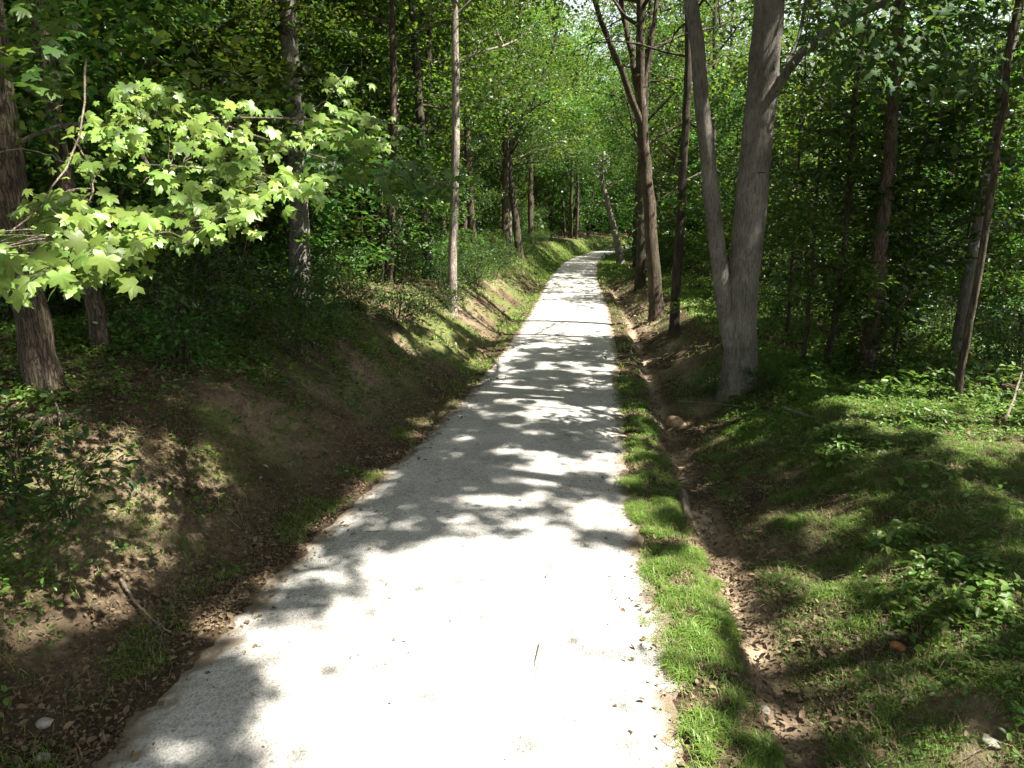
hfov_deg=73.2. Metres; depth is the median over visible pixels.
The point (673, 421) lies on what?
clay clod
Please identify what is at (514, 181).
young tree
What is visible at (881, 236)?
canopy tree
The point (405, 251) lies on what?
shrub
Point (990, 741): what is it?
rock
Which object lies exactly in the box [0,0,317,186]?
canopy tree
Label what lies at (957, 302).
understory sapling
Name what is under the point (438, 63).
canopy tree
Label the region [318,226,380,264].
shrub
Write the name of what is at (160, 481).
fallen branch
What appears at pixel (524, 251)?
shrub
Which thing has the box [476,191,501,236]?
understory sapling
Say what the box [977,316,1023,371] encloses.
shrub
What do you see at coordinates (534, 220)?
understory sapling
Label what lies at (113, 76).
young tree
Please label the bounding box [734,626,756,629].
fallen branch
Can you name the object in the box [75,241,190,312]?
shrub
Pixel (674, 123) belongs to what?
canopy tree
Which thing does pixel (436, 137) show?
young tree
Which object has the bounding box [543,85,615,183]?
canopy tree
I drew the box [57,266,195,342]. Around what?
shrub
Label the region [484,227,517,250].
shrub
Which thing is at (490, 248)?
shrub
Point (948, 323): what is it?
shrub
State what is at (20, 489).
shrub
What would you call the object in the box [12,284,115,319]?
shrub
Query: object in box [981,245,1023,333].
understory sapling
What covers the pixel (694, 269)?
shrub
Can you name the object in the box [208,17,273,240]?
young tree
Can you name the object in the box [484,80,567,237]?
canopy tree
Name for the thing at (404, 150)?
understory sapling
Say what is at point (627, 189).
canopy tree
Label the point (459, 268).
shrub
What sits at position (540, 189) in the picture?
young tree
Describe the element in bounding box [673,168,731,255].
understory sapling
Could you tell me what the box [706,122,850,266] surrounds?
young tree
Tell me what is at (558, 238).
shrub
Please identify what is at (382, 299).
shrub
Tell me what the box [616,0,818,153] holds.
canopy tree
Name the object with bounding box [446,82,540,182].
canopy tree
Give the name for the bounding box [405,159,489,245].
understory sapling
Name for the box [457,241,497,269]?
shrub
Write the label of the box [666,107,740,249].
young tree
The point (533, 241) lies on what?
shrub
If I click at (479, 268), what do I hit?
shrub
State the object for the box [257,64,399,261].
understory sapling
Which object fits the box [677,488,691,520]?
fallen log
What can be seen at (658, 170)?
understory sapling
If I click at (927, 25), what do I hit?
young tree
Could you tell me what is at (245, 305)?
shrub
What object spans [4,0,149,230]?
young tree
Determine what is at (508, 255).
shrub
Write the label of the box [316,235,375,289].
shrub
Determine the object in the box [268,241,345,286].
shrub
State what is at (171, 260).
shrub
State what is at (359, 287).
shrub
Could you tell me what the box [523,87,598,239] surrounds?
canopy tree
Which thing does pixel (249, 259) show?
shrub
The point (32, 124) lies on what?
young tree
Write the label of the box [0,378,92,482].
shrub
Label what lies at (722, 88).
canopy tree
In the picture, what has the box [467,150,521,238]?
understory sapling
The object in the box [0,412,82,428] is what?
fallen log
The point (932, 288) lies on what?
understory sapling
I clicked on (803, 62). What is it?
canopy tree
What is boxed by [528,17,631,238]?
canopy tree
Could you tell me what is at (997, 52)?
canopy tree
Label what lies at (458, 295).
shrub
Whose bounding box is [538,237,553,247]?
shrub
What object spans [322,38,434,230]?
young tree
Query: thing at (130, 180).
understory sapling
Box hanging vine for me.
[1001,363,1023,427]
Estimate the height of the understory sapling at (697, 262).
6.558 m
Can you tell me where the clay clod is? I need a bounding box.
[665,415,686,427]
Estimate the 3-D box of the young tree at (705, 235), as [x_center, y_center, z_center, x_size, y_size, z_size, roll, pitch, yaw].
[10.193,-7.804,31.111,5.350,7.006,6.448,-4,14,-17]
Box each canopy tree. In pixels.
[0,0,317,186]
[5,6,49,297]
[29,0,112,354]
[36,11,220,206]
[53,1,284,244]
[133,0,433,78]
[157,0,424,255]
[211,0,530,284]
[214,0,272,36]
[250,0,571,276]
[279,0,314,305]
[299,0,535,269]
[311,0,562,228]
[319,3,482,162]
[325,0,529,147]
[381,0,608,316]
[388,0,565,249]
[406,0,574,260]
[407,0,583,250]
[423,0,628,252]
[436,26,545,189]
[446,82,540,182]
[470,0,573,228]
[472,56,563,226]
[473,26,578,246]
[476,0,611,244]
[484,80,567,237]
[494,28,584,234]
[497,132,562,195]
[510,0,789,334]
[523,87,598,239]
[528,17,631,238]
[533,125,570,209]
[540,0,808,322]
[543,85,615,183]
[544,0,745,291]
[562,1,680,255]
[567,0,719,266]
[594,0,945,363]
[598,0,752,268]
[598,0,1023,364]
[603,10,709,200]
[603,73,673,200]
[606,0,803,278]
[610,0,753,265]
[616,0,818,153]
[650,49,748,258]
[658,62,745,174]
[660,0,933,377]
[669,50,747,170]
[691,0,825,160]
[698,0,1023,262]
[713,0,938,289]
[783,47,878,146]
[834,1,1011,191]
[954,0,1021,400]
[955,1,1023,326]
[966,0,1023,332]
[973,44,1023,314]
[974,11,1023,287]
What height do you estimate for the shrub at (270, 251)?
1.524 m
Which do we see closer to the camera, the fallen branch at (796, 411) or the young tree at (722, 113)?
the fallen branch at (796, 411)
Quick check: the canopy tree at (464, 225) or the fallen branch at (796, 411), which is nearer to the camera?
the fallen branch at (796, 411)
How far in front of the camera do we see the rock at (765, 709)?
5.00 m
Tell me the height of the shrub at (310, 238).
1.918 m
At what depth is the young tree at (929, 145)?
11.98 m
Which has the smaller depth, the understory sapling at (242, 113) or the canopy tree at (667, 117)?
the understory sapling at (242, 113)
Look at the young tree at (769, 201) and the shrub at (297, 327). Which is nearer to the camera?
the shrub at (297, 327)
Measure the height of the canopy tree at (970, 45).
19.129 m
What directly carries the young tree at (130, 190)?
on the ground at (486, 316)
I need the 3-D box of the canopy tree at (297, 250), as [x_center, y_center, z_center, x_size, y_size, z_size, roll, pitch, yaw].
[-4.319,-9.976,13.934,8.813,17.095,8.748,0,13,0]
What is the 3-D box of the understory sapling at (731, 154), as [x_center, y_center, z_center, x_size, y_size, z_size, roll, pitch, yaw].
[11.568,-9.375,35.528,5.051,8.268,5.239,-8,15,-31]
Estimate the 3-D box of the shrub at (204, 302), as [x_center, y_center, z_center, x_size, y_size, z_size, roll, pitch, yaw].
[-4.554,-1.300,9.787,2.530,2.015,2.383,11,17,39]
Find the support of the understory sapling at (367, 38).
on the ground at (486, 316)
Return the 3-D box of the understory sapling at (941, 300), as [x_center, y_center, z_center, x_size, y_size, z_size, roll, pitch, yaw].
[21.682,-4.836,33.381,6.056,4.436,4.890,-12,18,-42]
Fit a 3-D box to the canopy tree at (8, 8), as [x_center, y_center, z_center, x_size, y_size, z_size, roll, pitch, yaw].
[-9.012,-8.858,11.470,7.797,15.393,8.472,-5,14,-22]
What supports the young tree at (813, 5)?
on the ground at (486, 316)
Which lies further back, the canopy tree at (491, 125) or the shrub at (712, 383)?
the canopy tree at (491, 125)
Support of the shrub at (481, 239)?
on the ground at (486, 316)
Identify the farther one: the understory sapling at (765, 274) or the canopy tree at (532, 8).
the canopy tree at (532, 8)
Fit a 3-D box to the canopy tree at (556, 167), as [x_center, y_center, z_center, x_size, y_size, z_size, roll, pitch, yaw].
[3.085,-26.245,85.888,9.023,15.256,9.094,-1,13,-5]
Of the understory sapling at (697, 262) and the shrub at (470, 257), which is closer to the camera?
the shrub at (470, 257)
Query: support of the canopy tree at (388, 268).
on the ground at (486, 316)
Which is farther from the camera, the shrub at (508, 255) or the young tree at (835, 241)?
the shrub at (508, 255)
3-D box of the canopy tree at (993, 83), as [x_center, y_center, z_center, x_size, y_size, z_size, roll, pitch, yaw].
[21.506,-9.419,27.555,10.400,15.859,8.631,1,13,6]
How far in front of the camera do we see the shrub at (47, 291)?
11.15 m
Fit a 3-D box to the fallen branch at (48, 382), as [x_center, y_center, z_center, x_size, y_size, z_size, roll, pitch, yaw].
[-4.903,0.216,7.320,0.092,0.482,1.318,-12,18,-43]
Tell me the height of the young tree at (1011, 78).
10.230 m
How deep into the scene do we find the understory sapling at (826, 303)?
21.33 m
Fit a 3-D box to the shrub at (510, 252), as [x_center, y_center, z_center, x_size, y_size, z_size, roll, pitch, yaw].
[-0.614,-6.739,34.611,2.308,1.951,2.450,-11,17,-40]
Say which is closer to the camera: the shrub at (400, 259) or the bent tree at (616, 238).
the shrub at (400, 259)
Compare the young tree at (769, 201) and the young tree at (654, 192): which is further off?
the young tree at (654, 192)
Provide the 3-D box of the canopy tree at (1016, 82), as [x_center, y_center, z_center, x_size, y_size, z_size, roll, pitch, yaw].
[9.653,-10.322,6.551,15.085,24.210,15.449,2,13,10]
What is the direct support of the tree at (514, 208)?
on the ground at (486, 316)
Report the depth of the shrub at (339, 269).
16.96 m
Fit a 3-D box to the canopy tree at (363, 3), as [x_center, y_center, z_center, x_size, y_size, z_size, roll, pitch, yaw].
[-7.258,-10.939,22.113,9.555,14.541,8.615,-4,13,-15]
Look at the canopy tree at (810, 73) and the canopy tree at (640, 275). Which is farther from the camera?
the canopy tree at (810, 73)
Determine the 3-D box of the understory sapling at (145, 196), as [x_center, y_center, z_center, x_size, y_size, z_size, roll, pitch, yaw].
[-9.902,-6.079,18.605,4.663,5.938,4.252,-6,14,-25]
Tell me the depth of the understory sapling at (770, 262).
29.14 m
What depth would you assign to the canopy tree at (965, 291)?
13.05 m
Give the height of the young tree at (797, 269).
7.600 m
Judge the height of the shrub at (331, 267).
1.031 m
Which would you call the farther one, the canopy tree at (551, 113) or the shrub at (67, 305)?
the canopy tree at (551, 113)
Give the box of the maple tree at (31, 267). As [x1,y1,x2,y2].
[0,0,499,400]
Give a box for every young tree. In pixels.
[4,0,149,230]
[4,0,293,321]
[5,0,196,191]
[16,5,126,190]
[20,0,259,300]
[39,0,216,230]
[56,0,338,288]
[95,0,284,262]
[202,67,342,247]
[203,0,390,248]
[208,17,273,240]
[314,0,484,218]
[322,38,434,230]
[364,113,483,240]
[432,148,500,240]
[459,137,533,225]
[482,143,525,211]
[515,170,547,213]
[517,165,560,227]
[517,175,555,221]
[626,169,666,216]
[632,172,700,264]
[652,118,717,272]
[661,58,794,257]
[663,52,960,362]
[664,106,774,252]
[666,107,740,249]
[668,132,801,261]
[672,0,925,338]
[684,97,854,291]
[697,122,795,254]
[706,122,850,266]
[763,22,1023,330]
[763,106,928,315]
[769,0,981,327]
[792,26,1023,361]
[814,82,928,283]
[840,1,1023,323]
[850,149,1013,315]
[891,105,1023,363]
[925,157,1023,332]
[939,199,1014,328]
[951,94,1023,311]
[964,51,1023,334]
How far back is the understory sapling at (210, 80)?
19.38 m
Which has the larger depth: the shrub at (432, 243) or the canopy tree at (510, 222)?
the canopy tree at (510, 222)
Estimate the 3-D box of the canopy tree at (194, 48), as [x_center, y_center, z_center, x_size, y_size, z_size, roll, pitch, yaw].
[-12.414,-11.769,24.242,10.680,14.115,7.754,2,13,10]
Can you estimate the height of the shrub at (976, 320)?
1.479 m
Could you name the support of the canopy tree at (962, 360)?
on the ground at (486, 316)
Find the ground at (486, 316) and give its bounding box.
[0,212,1023,767]
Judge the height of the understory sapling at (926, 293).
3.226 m
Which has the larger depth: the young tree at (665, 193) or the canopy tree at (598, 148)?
the canopy tree at (598, 148)
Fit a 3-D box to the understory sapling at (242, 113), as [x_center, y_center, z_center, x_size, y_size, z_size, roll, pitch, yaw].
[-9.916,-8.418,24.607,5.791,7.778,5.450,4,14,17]
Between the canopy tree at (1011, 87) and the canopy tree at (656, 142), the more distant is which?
the canopy tree at (656, 142)
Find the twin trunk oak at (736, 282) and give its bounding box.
[683,0,1023,402]
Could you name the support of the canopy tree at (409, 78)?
on the ground at (486, 316)
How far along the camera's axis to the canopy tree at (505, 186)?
41.87 m
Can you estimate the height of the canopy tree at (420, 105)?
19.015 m
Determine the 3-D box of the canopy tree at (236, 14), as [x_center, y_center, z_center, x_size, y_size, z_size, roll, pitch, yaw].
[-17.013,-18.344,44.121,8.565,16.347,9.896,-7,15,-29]
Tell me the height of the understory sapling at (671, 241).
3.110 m
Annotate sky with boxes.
[218,0,1023,99]
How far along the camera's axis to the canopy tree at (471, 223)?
31.76 m
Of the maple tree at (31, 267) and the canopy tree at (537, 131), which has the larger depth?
the canopy tree at (537, 131)
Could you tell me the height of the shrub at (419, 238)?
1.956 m
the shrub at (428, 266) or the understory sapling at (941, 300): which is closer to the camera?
the shrub at (428, 266)
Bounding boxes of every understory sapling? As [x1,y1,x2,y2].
[16,3,214,246]
[35,167,45,182]
[57,46,195,256]
[89,71,183,250]
[152,56,330,268]
[188,28,286,252]
[216,115,395,277]
[217,107,288,243]
[256,12,449,274]
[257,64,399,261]
[269,20,385,235]
[313,152,469,284]
[317,114,468,272]
[349,132,438,256]
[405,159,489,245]
[432,120,508,218]
[448,148,501,241]
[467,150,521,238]
[474,188,513,243]
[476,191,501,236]
[487,167,521,238]
[517,200,550,230]
[520,206,544,232]
[622,195,689,257]
[631,163,693,263]
[656,208,693,268]
[658,222,701,269]
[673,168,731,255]
[682,190,733,271]
[684,150,737,261]
[691,121,742,244]
[698,154,816,290]
[759,239,809,287]
[764,159,830,283]
[798,172,931,310]
[855,234,988,313]
[879,116,1023,335]
[909,245,1023,342]
[913,267,944,296]
[917,267,982,308]
[925,256,1006,321]
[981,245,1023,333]
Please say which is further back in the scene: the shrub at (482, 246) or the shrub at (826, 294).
the shrub at (482, 246)
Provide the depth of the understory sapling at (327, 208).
15.49 m
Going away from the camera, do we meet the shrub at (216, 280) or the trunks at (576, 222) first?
the shrub at (216, 280)
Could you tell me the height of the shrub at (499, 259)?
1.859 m
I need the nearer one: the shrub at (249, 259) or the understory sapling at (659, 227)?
the shrub at (249, 259)
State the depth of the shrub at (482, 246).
32.78 m
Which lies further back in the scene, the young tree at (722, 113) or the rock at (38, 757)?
the young tree at (722, 113)
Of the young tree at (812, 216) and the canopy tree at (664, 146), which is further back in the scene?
the canopy tree at (664, 146)
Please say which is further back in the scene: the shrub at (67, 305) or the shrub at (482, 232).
the shrub at (482, 232)
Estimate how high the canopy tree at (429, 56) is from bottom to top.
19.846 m
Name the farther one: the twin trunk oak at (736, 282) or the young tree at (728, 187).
the young tree at (728, 187)
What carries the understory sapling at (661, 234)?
on the ground at (486, 316)
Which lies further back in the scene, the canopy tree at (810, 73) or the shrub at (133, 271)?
the canopy tree at (810, 73)
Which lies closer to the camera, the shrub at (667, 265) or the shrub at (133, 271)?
the shrub at (133, 271)
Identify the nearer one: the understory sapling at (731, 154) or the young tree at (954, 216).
the young tree at (954, 216)
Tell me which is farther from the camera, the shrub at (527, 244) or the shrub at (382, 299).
the shrub at (527, 244)
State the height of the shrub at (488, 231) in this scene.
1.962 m
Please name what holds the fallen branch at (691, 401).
on the ground at (486, 316)
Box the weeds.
[0,225,1023,767]
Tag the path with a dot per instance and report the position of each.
(456, 681)
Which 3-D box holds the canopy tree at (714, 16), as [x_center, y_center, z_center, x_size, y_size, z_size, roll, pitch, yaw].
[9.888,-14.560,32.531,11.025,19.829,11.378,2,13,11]
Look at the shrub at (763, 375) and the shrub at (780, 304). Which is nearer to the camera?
the shrub at (763, 375)
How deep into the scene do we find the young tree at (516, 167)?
53.57 m
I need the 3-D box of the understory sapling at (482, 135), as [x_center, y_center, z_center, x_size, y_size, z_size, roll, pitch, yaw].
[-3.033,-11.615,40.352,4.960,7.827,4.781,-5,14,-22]
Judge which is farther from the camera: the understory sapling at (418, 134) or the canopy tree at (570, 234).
the canopy tree at (570, 234)
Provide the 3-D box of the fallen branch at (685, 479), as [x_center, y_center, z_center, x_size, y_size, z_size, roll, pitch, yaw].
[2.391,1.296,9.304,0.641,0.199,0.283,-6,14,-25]
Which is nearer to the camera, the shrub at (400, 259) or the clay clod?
the clay clod
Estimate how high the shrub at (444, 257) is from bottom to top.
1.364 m
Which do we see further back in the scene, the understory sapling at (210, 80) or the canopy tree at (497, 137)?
the canopy tree at (497, 137)
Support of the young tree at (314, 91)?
on the ground at (486, 316)
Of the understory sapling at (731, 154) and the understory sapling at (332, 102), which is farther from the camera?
the understory sapling at (731, 154)
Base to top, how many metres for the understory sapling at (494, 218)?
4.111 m
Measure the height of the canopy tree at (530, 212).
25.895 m
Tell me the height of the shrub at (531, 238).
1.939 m
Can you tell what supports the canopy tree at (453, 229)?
on the ground at (486, 316)
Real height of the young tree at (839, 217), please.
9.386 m
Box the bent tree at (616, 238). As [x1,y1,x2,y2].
[562,145,636,263]
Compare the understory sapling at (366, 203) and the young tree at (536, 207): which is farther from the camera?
the young tree at (536, 207)
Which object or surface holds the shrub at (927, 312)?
on the ground at (486, 316)
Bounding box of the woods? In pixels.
[224,0,1023,257]
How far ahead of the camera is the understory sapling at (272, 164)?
27.69 m
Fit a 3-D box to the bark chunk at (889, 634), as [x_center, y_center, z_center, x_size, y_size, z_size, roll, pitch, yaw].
[2.967,1.958,5.372,0.141,0.056,0.093,5,14,21]
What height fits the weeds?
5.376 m
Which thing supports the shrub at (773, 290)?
on the ground at (486, 316)
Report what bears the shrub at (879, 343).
on the ground at (486, 316)
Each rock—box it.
[35,717,53,728]
[35,752,50,762]
[762,705,769,714]
[982,733,1001,748]
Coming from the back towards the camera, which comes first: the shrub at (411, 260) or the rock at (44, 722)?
the shrub at (411, 260)
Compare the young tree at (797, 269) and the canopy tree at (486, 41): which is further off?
the canopy tree at (486, 41)
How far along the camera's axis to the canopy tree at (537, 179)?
81.09 m
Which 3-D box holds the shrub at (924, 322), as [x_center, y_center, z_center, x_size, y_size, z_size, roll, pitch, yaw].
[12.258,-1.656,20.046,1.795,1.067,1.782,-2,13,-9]
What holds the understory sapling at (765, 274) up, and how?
on the ground at (486, 316)
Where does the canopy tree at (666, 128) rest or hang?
on the ground at (486, 316)
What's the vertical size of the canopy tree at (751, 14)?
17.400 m
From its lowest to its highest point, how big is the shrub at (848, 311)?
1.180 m
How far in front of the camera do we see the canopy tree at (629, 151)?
72.19 m
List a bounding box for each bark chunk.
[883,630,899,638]
[889,641,906,650]
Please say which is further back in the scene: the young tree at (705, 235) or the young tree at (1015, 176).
the young tree at (705, 235)
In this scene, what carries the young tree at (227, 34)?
on the ground at (486, 316)
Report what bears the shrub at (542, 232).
on the ground at (486, 316)
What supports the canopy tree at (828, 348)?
on the ground at (486, 316)
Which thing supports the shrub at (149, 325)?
on the ground at (486, 316)
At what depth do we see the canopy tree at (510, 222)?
47.22 m
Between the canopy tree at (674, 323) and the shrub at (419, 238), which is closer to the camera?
the canopy tree at (674, 323)
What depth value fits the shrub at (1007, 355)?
13.06 m
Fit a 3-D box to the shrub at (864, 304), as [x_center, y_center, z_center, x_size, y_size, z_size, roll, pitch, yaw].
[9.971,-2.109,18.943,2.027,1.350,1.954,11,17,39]
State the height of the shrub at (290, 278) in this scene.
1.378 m
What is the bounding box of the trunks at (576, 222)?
[521,110,685,252]
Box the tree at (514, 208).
[445,1,581,260]
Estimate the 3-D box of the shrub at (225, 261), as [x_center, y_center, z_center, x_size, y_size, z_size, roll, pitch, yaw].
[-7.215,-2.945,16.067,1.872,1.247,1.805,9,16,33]
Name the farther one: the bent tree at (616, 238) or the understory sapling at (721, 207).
the bent tree at (616, 238)
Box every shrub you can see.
[0,233,81,322]
[0,285,74,311]
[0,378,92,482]
[0,431,145,540]
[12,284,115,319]
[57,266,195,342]
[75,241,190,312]
[90,229,274,356]
[92,285,244,381]
[102,261,160,293]
[141,243,202,278]
[152,221,295,316]
[157,261,279,308]
[168,236,244,280]
[169,272,293,336]
[224,264,352,361]
[240,229,315,273]
[241,251,338,315]
[266,221,340,265]
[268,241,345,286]
[271,262,373,325]
[281,242,366,292]
[310,253,356,278]
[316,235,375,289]
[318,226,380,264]
[325,264,390,309]
[356,223,432,282]
[356,275,436,332]
[368,240,426,273]
[373,239,419,268]
[393,280,456,317]
[394,241,422,274]
[404,220,438,252]
[408,238,447,263]
[412,249,462,279]
[413,242,447,260]
[415,245,476,293]
[416,248,473,276]
[422,272,477,307]
[433,229,465,256]
[438,230,495,271]
[438,233,488,261]
[440,245,508,290]
[447,237,498,283]
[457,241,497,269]
[459,225,493,241]
[459,229,501,264]
[463,259,504,284]
[476,222,501,240]
[476,241,520,279]
[477,257,510,279]
[478,239,507,256]
[480,230,518,264]
[481,235,514,260]
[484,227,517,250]
[493,246,521,265]
[514,240,535,255]
[521,237,538,252]
[522,230,546,247]
[523,244,538,255]
[524,234,545,248]
[533,225,550,241]
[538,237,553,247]
[551,234,565,243]
[660,249,673,270]
[682,243,711,279]
[683,361,724,398]
[704,267,779,308]
[738,360,791,394]
[758,268,828,322]
[758,280,796,309]
[769,271,822,313]
[798,275,863,309]
[813,302,941,379]
[816,285,863,322]
[831,285,912,320]
[879,293,949,336]
[903,303,986,343]
[913,309,954,333]
[915,293,980,333]
[931,301,997,336]
[936,318,1023,372]
[953,295,1023,372]
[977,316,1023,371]
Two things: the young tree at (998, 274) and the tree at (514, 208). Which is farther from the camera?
the tree at (514, 208)
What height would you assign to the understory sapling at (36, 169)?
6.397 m
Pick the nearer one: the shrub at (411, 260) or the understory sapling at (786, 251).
the shrub at (411, 260)
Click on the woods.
(599, 221)
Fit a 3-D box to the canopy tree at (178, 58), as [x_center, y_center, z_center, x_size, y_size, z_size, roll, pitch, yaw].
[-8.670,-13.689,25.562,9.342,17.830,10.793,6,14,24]
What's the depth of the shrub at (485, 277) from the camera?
26.82 m
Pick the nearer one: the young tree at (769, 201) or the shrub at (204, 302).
the shrub at (204, 302)
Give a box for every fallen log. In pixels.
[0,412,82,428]
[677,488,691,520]
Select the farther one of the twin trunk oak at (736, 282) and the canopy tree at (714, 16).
the canopy tree at (714, 16)
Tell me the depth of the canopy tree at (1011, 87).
39.62 m
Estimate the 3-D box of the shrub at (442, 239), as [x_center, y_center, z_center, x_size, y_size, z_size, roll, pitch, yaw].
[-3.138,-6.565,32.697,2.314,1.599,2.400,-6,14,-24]
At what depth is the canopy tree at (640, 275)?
30.96 m
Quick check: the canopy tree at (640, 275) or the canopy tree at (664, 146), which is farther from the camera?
the canopy tree at (664, 146)
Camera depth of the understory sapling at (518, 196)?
57.06 m
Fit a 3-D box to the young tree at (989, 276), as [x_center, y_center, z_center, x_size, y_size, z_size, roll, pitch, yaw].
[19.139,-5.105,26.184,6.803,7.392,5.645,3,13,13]
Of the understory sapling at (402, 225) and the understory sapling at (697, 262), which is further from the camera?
the understory sapling at (697, 262)
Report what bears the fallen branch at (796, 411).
on the ground at (486, 316)
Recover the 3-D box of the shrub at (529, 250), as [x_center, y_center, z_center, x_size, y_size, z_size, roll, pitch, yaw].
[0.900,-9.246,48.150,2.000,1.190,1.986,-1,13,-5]
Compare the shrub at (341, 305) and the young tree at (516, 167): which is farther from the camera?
the young tree at (516, 167)
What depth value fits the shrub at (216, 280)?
12.47 m
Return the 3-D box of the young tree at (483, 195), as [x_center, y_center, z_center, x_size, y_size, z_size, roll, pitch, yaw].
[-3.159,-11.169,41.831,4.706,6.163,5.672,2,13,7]
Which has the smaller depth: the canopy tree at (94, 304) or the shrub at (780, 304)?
the canopy tree at (94, 304)
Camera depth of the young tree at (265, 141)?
25.62 m
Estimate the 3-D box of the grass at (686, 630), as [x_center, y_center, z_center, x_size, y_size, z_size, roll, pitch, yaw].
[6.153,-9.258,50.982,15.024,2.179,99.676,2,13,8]
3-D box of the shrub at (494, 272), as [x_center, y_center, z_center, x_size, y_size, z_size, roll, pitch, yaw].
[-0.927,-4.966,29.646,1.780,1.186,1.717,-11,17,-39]
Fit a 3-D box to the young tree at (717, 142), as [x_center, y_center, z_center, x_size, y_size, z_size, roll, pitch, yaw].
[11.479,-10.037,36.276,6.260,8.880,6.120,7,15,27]
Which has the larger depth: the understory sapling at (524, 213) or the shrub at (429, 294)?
the understory sapling at (524, 213)
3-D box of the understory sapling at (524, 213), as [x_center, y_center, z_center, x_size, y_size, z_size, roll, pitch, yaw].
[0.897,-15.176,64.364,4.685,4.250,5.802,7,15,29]
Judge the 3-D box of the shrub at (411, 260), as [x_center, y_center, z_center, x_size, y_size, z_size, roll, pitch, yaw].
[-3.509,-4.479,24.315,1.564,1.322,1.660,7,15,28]
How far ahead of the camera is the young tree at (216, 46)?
13.59 m
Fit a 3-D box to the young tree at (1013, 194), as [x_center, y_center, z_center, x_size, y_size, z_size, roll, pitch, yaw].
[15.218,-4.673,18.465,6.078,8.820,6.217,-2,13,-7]
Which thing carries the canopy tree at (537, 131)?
on the ground at (486, 316)
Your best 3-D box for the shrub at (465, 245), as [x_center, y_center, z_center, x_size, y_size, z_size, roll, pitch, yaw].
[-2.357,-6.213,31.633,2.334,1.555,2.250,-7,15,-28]
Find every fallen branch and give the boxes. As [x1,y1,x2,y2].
[43,378,63,437]
[119,577,170,652]
[148,475,191,491]
[667,468,702,491]
[677,400,742,406]
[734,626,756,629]
[781,406,812,416]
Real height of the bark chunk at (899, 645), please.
0.053 m
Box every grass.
[0,238,1023,767]
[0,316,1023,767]
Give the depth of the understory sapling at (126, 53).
14.71 m
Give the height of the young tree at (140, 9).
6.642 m
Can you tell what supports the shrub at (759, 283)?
on the ground at (486, 316)
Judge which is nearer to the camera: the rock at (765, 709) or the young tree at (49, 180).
the rock at (765, 709)
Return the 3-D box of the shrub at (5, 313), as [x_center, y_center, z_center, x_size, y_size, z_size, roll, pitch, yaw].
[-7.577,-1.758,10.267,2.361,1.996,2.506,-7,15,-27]
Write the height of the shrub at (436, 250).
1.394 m
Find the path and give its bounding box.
[92,247,686,767]
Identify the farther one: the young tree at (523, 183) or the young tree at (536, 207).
the young tree at (536, 207)
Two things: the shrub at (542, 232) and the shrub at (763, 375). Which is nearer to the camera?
the shrub at (763, 375)
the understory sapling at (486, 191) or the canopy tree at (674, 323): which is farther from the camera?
the understory sapling at (486, 191)
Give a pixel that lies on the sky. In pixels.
(571, 1)
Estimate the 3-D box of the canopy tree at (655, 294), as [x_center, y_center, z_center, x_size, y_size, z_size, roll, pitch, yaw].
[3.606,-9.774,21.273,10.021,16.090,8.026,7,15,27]
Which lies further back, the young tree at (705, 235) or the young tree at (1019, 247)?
the young tree at (705, 235)
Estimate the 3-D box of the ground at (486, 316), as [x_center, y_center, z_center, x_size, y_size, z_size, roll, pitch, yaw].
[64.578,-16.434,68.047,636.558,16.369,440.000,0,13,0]
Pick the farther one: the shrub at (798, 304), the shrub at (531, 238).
the shrub at (531, 238)
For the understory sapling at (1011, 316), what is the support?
on the ground at (486, 316)
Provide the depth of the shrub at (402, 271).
20.87 m
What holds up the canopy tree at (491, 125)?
on the ground at (486, 316)
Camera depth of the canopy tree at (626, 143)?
51.56 m
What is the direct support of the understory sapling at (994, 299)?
on the ground at (486, 316)
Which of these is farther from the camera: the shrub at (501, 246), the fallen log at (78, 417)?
the shrub at (501, 246)
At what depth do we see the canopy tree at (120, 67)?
20.25 m
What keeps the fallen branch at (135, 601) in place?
on the ground at (486, 316)
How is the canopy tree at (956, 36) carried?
on the ground at (486, 316)
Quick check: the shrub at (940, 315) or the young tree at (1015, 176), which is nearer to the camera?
the young tree at (1015, 176)
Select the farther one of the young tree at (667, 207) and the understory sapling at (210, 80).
the young tree at (667, 207)
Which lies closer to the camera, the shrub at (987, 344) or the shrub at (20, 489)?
the shrub at (20, 489)

